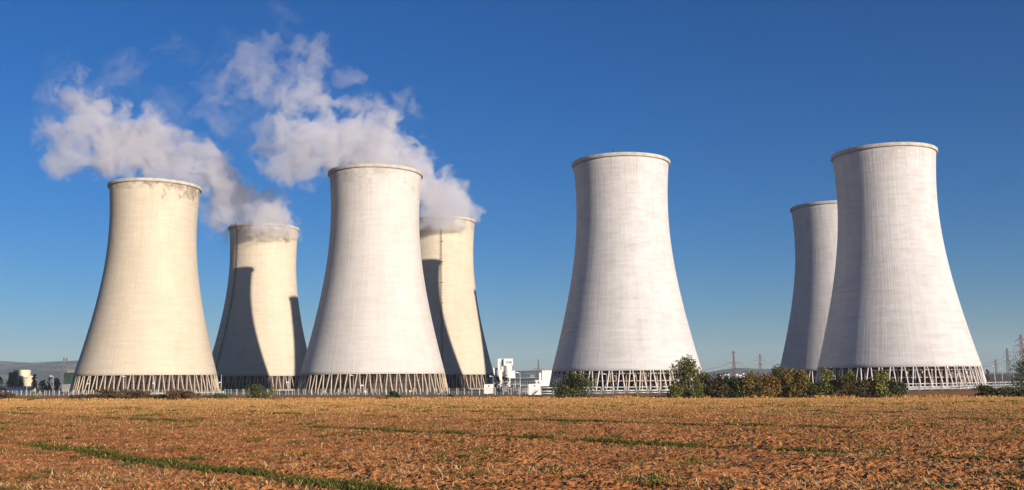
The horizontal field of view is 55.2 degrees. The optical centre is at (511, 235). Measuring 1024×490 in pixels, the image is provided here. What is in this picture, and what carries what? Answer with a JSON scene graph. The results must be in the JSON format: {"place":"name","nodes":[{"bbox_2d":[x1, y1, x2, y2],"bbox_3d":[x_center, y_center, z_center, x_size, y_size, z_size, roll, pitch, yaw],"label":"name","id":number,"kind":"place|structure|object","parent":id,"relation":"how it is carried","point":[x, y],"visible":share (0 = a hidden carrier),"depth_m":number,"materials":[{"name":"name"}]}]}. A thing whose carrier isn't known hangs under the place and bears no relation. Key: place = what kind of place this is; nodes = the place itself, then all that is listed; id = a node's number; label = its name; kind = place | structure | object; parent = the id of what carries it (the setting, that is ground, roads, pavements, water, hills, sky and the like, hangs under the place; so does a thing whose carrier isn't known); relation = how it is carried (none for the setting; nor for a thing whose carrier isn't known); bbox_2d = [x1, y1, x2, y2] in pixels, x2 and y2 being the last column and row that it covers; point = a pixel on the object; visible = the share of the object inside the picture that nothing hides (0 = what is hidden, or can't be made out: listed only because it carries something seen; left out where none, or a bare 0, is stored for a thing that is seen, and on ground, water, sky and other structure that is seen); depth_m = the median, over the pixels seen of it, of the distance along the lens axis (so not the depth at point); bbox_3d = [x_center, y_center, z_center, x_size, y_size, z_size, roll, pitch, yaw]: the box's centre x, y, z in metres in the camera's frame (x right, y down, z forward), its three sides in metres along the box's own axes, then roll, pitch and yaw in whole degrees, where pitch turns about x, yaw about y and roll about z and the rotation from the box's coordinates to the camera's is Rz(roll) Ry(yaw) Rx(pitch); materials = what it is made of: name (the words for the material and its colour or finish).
{"place":"outdoors","nodes":[
{"label":"outdoors","id":0,"kind":"place"},
{"bbox_2d":[0,361,77,386],"bbox_3d":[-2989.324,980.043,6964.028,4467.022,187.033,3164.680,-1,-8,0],"label":"hills","id":1,"kind":"structure","parent":0,"point":[39,369],"depth_m":6292.85,"materials":[{"name":"grey"}]},
{"bbox_2d":[0,390,1021,399],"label":"ploughed ground","id":2,"kind":"structure","parent":0,"point":[970,393],"depth_m":329.42,"materials":[{"name":"soil"}]},
{"bbox_2d":[692,370,714,394],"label":"tree","id":3,"kind":"object","parent":2,"relation":"on","point":[704,378],"visible":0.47,"depth_m":273.55,"materials":[{"name":"green plant"}]},
{"bbox_2d":[0,397,1023,489],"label":"field","id":4,"kind":"structure","parent":0,"point":[601,481],"depth_m":31.71,"materials":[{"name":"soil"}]},
{"bbox_2d":[0,374,1023,400],"bbox_3d":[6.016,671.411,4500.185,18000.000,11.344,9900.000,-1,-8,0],"label":"ground","id":5,"kind":"structure","parent":0,"point":[997,377],"depth_m":489.76,"materials":[{"name":"brown soil"}]},
{"bbox_2d":[0,376,4,390],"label":"pine tree","id":6,"kind":"object","parent":5,"relation":"on","point":[1,387],"visible":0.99,"depth_m":752.04,"materials":[{"name":"green plant"}]},
{"bbox_2d":[0,391,17,398],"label":"bush","id":7,"kind":"object","parent":5,"relation":"on","point":[6,395],"visible":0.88,"depth_m":344.61,"materials":[{"name":"red plant"}]},
{"bbox_2d":[5,379,13,388],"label":"pine tree","id":8,"kind":"object","parent":5,"relation":"on","point":[9,383],"visible":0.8,"depth_m":751.61,"materials":[{"name":"green plant"}]},
{"bbox_2d":[6,386,32,392],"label":"shed","id":9,"kind":"structure","parent":5,"relation":"on","point":[22,389],"depth_m":711.86,"materials":[{"name":"blue metal"}]},
{"bbox_2d":[17,378,23,386],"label":"pine tree","id":10,"kind":"object","parent":5,"relation":"on","point":[21,383],"visible":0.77,"depth_m":761.73,"materials":[{"name":"green plant"}]},
{"bbox_2d":[8,370,35,391],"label":"round hall","id":11,"kind":"structure","parent":5,"relation":"on","point":[15,375],"depth_m":884.94,"materials":[{"name":"beige concrete"}]},
{"bbox_2d":[31,374,36,392],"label":"pine tree","id":12,"kind":"object","parent":5,"relation":"on","point":[34,382],"visible":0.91,"depth_m":732.00,"materials":[{"name":"green plant"}]},
{"bbox_2d":[28,396,41,399],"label":"bush","id":13,"kind":"object","parent":5,"relation":"on","point":[35,397],"visible":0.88,"depth_m":340.40,"materials":[{"name":"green plant"}]},
{"bbox_2d":[37,380,46,391],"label":"pine tree","id":14,"kind":"object","parent":5,"relation":"on","point":[42,382],"visible":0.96,"depth_m":751.42,"materials":[{"name":"green plant"}]},
{"bbox_2d":[46,377,51,391],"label":"pine tree","id":15,"kind":"object","parent":5,"relation":"on","point":[48,386],"visible":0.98,"depth_m":741.37,"materials":[{"name":"green plant"}]},
{"bbox_2d":[51,377,60,392],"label":"tree","id":16,"kind":"object","parent":5,"relation":"on","point":[56,383],"visible":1,"depth_m":731.11,"materials":[{"name":"green plant"}]},
{"bbox_2d":[55,357,71,388],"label":"power pylon","id":17,"kind":"object","parent":5,"relation":"on","point":[63,370],"visible":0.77,"depth_m":1486.59,"materials":[{"name":"metal"}]},
{"bbox_2d":[62,370,78,391],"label":"green hall","id":18,"kind":"structure","parent":5,"relation":"on","point":[67,381],"depth_m":851.24,"materials":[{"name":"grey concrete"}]},
{"bbox_2d":[68,394,98,399],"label":"bush","id":19,"kind":"object","parent":5,"relation":"on","point":[77,396],"visible":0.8,"depth_m":332.37,"materials":[{"name":"red plant"}]},
{"bbox_2d":[83,388,121,399],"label":"bush","id":20,"kind":"object","parent":5,"relation":"on","point":[101,391],"visible":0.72,"depth_m":331.30,"materials":[{"name":"red plant"}]},
{"bbox_2d":[103,389,138,398],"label":"bush","id":21,"kind":"object","parent":5,"relation":"on","point":[113,395],"visible":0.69,"depth_m":328.12,"materials":[{"name":"red plant"}]},
{"bbox_2d":[126,389,152,399],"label":"bush","id":22,"kind":"object","parent":5,"relation":"on","point":[143,394],"visible":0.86,"depth_m":326.02,"materials":[{"name":"red plant"}]},
{"bbox_2d":[66,178,218,394],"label":"cooling tower","id":23,"kind":"structure","parent":5,"relation":"on","point":[147,328],"depth_m":567.51,"materials":[{"name":"concrete"}]},
{"bbox_2d":[146,394,169,399],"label":"bush","id":24,"kind":"object","parent":5,"relation":"on","point":[160,396],"visible":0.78,"depth_m":324.80,"materials":[{"name":"green plant"}]},
{"bbox_2d":[163,387,204,399],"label":"bush","id":25,"kind":"object","parent":5,"relation":"on","point":[176,394],"visible":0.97,"depth_m":321.34,"materials":[{"name":"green plant"}]},
{"bbox_2d":[204,393,231,398],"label":"bush","id":26,"kind":"object","parent":5,"relation":"on","point":[220,396],"visible":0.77,"depth_m":316.89,"materials":[{"name":"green plant"}]},
{"bbox_2d":[243,384,270,399],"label":"bush","id":27,"kind":"object","parent":5,"relation":"on","point":[255,390],"visible":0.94,"depth_m":312.54,"materials":[{"name":"green plant"}]},
{"bbox_2d":[212,222,306,390],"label":"cooling tower","id":28,"kind":"structure","parent":5,"relation":"on","point":[260,339],"depth_m":732.98,"materials":[{"name":"concrete"}]},
{"bbox_2d":[2,388,527,395],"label":"security fence","id":29,"kind":"object","parent":5,"relation":"on","point":[379,390],"visible":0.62,"depth_m":421.62,"materials":[{"name":"silver metal"}]},
{"bbox_2d":[267,387,277,398],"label":"bush","id":30,"kind":"object","parent":5,"relation":"on","point":[271,393],"visible":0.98,"depth_m":314.92,"materials":[{"name":"green plant"}]},
{"bbox_2d":[23,388,525,394],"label":"security fence","id":31,"kind":"object","parent":5,"relation":"on","point":[294,392],"visible":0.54,"depth_m":439.94,"materials":[{"name":"silver metal"}]},
{"bbox_2d":[296,163,448,392],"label":"cooling tower","id":32,"kind":"structure","parent":5,"relation":"on","point":[373,327],"depth_m":530.99,"materials":[{"name":"concrete"}]},
{"bbox_2d":[385,391,404,398],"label":"bush","id":33,"kind":"object","parent":5,"relation":"on","point":[392,394],"visible":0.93,"depth_m":297.88,"materials":[{"name":"green plant"}]},
{"bbox_2d":[419,213,495,389],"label":"cooling tower","id":34,"kind":"structure","parent":5,"relation":"on","point":[446,244],"depth_m":685.95,"materials":[{"name":"concrete"}]},
{"bbox_2d":[484,384,493,393],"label":"kiosk","id":35,"kind":"object","parent":5,"relation":"on","point":[489,387],"visible":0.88,"depth_m":415.02,"materials":[{"name":"grey concrete"}]},
{"bbox_2d":[493,375,500,386],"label":"tree","id":36,"kind":"object","parent":5,"relation":"on","point":[497,379],"visible":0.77,"depth_m":632.55,"materials":[{"name":"green plant"}]},
{"bbox_2d":[494,381,500,393],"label":"switchgear frame","id":37,"kind":"object","parent":5,"relation":"on","point":[496,390],"visible":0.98,"depth_m":386.83,"materials":[{"name":"metal"}]},
{"bbox_2d":[496,370,503,386],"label":"storage tank","id":38,"kind":"object","parent":5,"relation":"on","point":[499,373],"visible":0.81,"depth_m":1034.01,"materials":[{"name":"metal"}]},
{"bbox_2d":[493,359,512,381],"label":"silo building","id":39,"kind":"structure","parent":5,"relation":"on","point":[508,364],"depth_m":1069.97,"materials":[{"name":"white concrete"}]},
{"bbox_2d":[501,374,509,389],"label":"tree","id":40,"kind":"object","parent":5,"relation":"on","point":[504,378],"visible":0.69,"depth_m":593.22,"materials":[{"name":"green plant"}]},
{"bbox_2d":[503,380,508,394],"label":"switchgear frame","id":41,"kind":"object","parent":5,"relation":"on","point":[505,390],"visible":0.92,"depth_m":382.90,"materials":[{"name":"metal"}]},
{"bbox_2d":[504,370,512,386],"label":"storage tank","id":42,"kind":"object","parent":5,"relation":"on","point":[509,374],"visible":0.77,"depth_m":1030.31,"materials":[{"name":"metal"}]},
{"bbox_2d":[506,382,513,393],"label":"switchgear frame","id":43,"kind":"object","parent":5,"relation":"on","point":[510,389],"visible":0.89,"depth_m":388.67,"materials":[{"name":"metal"}]},
{"bbox_2d":[0,394,1022,400],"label":"margin grass","id":44,"kind":"structure","parent":5,"relation":"on","point":[554,397],"depth_m":287.37,"materials":[{"name":"green plant"}]},
{"bbox_2d":[510,375,534,387],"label":"machine hall","id":45,"kind":"structure","parent":5,"relation":"on","point":[525,381],"depth_m":751.63,"materials":[{"name":"grey concrete"}]},
{"bbox_2d":[528,384,540,394],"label":"kiosk","id":46,"kind":"object","parent":5,"relation":"on","point":[533,389],"visible":0.95,"depth_m":347.73,"materials":[{"name":"grey concrete"}]},
{"bbox_2d":[535,370,554,385],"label":"white building","id":47,"kind":"structure","parent":5,"relation":"on","point":[544,377],"depth_m":1039.10,"materials":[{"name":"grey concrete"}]},
{"bbox_2d":[550,370,597,398],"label":"bush","id":48,"kind":"object","parent":5,"relation":"on","point":[569,387],"visible":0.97,"depth_m":280.54,"materials":[{"name":"green plant"}]},
{"bbox_2d":[546,150,701,390],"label":"cooling tower","id":49,"kind":"structure","parent":5,"relation":"on","point":[625,323],"depth_m":493.88,"materials":[{"name":"concrete"}]},
{"bbox_2d":[540,386,715,394],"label":"pipe rack","id":50,"kind":"object","parent":5,"relation":"on","point":[636,390],"visible":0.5,"depth_m":354.30,"materials":[{"name":"metal"}]},
{"bbox_2d":[666,383,686,397],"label":"bush","id":51,"kind":"object","parent":5,"relation":"on","point":[672,387],"visible":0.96,"depth_m":269.38,"materials":[{"name":"green plant"}]},
{"bbox_2d":[666,354,707,397],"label":"tree","id":52,"kind":"object","parent":5,"relation":"on","point":[686,370],"visible":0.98,"depth_m":271.17,"materials":[{"name":"green plant"}]},
{"bbox_2d":[687,390,710,397],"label":"bush","id":53,"kind":"object","parent":5,"relation":"on","point":[694,394],"visible":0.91,"depth_m":267.08,"materials":[{"name":"green plant"}]},
{"bbox_2d":[704,372,732,397],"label":"bush","id":54,"kind":"object","parent":5,"relation":"on","point":[720,392],"visible":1,"depth_m":268.79,"materials":[{"name":"green plant"}]},
{"bbox_2d":[725,351,738,376],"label":"power pylon","id":55,"kind":"object","parent":5,"relation":"on","point":[734,366],"visible":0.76,"depth_m":1486.51,"materials":[{"name":"grey metal"}]},
{"bbox_2d":[723,375,752,397],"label":"bush","id":56,"kind":"object","parent":5,"relation":"on","point":[735,381],"visible":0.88,"depth_m":267.45,"materials":[{"name":"green plant"}]},
{"bbox_2d":[736,370,766,397],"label":"bush","id":57,"kind":"object","parent":5,"relation":"on","point":[754,381],"visible":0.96,"depth_m":265.34,"materials":[{"name":"green plant"}]},
{"bbox_2d":[755,354,764,376],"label":"power pylon","id":58,"kind":"object","parent":5,"relation":"on","point":[760,364],"visible":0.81,"depth_m":1733.97,"materials":[{"name":"metal"}]},
{"bbox_2d":[752,373,786,397],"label":"bush","id":59,"kind":"object","parent":5,"relation":"on","point":[768,389],"visible":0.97,"depth_m":263.94,"materials":[{"name":"orange plant"}]},
{"bbox_2d":[767,364,785,393],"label":"tree","id":60,"kind":"object","parent":5,"relation":"on","point":[776,372],"visible":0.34,"depth_m":285.30,"materials":[{"name":"green plant"}]},
{"bbox_2d":[772,368,801,397],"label":"bush","id":61,"kind":"object","parent":5,"relation":"on","point":[788,384],"visible":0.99,"depth_m":263.31,"materials":[{"name":"green plant"}]},
{"bbox_2d":[791,369,811,397],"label":"bush","id":62,"kind":"object","parent":5,"relation":"on","point":[801,378],"visible":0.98,"depth_m":262.19,"materials":[{"name":"green plant"}]},
{"bbox_2d":[779,200,837,386],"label":"cooling tower","id":63,"kind":"structure","parent":5,"relation":"on","point":[815,225],"depth_m":623.40,"materials":[{"name":"concrete"}]},
{"bbox_2d":[807,382,826,397],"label":"bush","id":64,"kind":"object","parent":5,"relation":"on","point":[813,391],"visible":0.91,"depth_m":260.45,"materials":[{"name":"green plant"}]},
{"bbox_2d":[816,367,837,396],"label":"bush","id":65,"kind":"object","parent":5,"relation":"on","point":[829,390],"visible":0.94,"depth_m":260.21,"materials":[{"name":"green plant"}]},
{"bbox_2d":[832,373,858,397],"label":"bush","id":66,"kind":"object","parent":5,"relation":"on","point":[844,383],"visible":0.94,"depth_m":258.10,"materials":[{"name":"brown plant"}]},
{"bbox_2d":[847,370,855,381],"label":"tree","id":67,"kind":"object","parent":5,"relation":"on","point":[852,372],"visible":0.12,"depth_m":263.25,"materials":[{"name":"green plant"}]},
{"bbox_2d":[851,378,881,397],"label":"bush","id":68,"kind":"object","parent":5,"relation":"on","point":[863,386],"visible":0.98,"depth_m":256.86,"materials":[{"name":"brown plant"}]},
{"bbox_2d":[871,370,894,397],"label":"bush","id":69,"kind":"object","parent":5,"relation":"on","point":[878,378],"visible":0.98,"depth_m":255.86,"materials":[{"name":"green plant"}]},
{"bbox_2d":[887,377,909,397],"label":"bush","id":70,"kind":"object","parent":5,"relation":"on","point":[897,388],"visible":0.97,"depth_m":254.54,"materials":[{"name":"green plant"}]},
{"bbox_2d":[815,140,987,388],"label":"cooling tower","id":71,"kind":"structure","parent":5,"relation":"on","point":[896,311],"depth_m":465.24,"materials":[{"name":"concrete"}]},
{"bbox_2d":[885,381,1023,390],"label":"pipe rack","id":72,"kind":"object","parent":5,"relation":"on","point":[942,386],"visible":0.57,"depth_m":399.15,"materials":[{"name":"metal"}]},
{"bbox_2d":[973,384,998,396],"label":"bush","id":73,"kind":"object","parent":5,"relation":"on","point":[986,390],"visible":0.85,"depth_m":248.46,"materials":[{"name":"green plant"}]},
{"bbox_2d":[985,369,990,381],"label":"tree","id":74,"kind":"object","parent":5,"relation":"on","point":[987,376],"visible":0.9,"depth_m":889.68,"materials":[{"name":"green plant"}]},
{"bbox_2d":[1003,348,1011,375],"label":"power pylon","id":75,"kind":"object","parent":5,"relation":"on","point":[1008,360],"visible":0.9,"depth_m":1486.49,"materials":[{"name":"metal"}]},
{"bbox_2d":[993,386,1022,396],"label":"bush","id":76,"kind":"object","parent":5,"relation":"on","point":[1008,391],"visible":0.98,"depth_m":246.02,"materials":[{"name":"green plant"}]},
{"bbox_2d":[1007,348,1023,389],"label":"tree","id":77,"kind":"object","parent":5,"relation":"on","point":[1020,371],"visible":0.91,"depth_m":331.43,"materials":[{"name":"green plant"}]},
{"bbox_2d":[1015,335,1023,380],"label":"power pylon","id":78,"kind":"object","parent":5,"relation":"on","point":[1021,345],"visible":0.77,"depth_m":1091.64,"materials":[{"name":"grey metal"}]},
{"bbox_2d":[1018,389,1023,396],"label":"bush","id":79,"kind":"object","parent":5,"relation":"on","point":[1020,392],"visible":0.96,"depth_m":245.17,"materials":[{"name":"green plant"}]},
{"bbox_2d":[0,0,1023,372],"label":"sky","id":80,"kind":"structure","parent":0,"point":[252,104],"materials":[{"name":"blue"}]},
{"bbox_2d":[503,370,714,379],"bbox_3d":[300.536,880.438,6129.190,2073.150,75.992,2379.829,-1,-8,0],"label":"hills","id":81,"kind":"structure","parent":0,"point":[527,374],"depth_m":5574.80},
{"bbox_2d":[705,368,1021,377],"bbox_3d":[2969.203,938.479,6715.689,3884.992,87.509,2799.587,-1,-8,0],"label":"hills","id":82,"kind":"structure","parent":0,"point":[739,371],"depth_m":6301.07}
]}

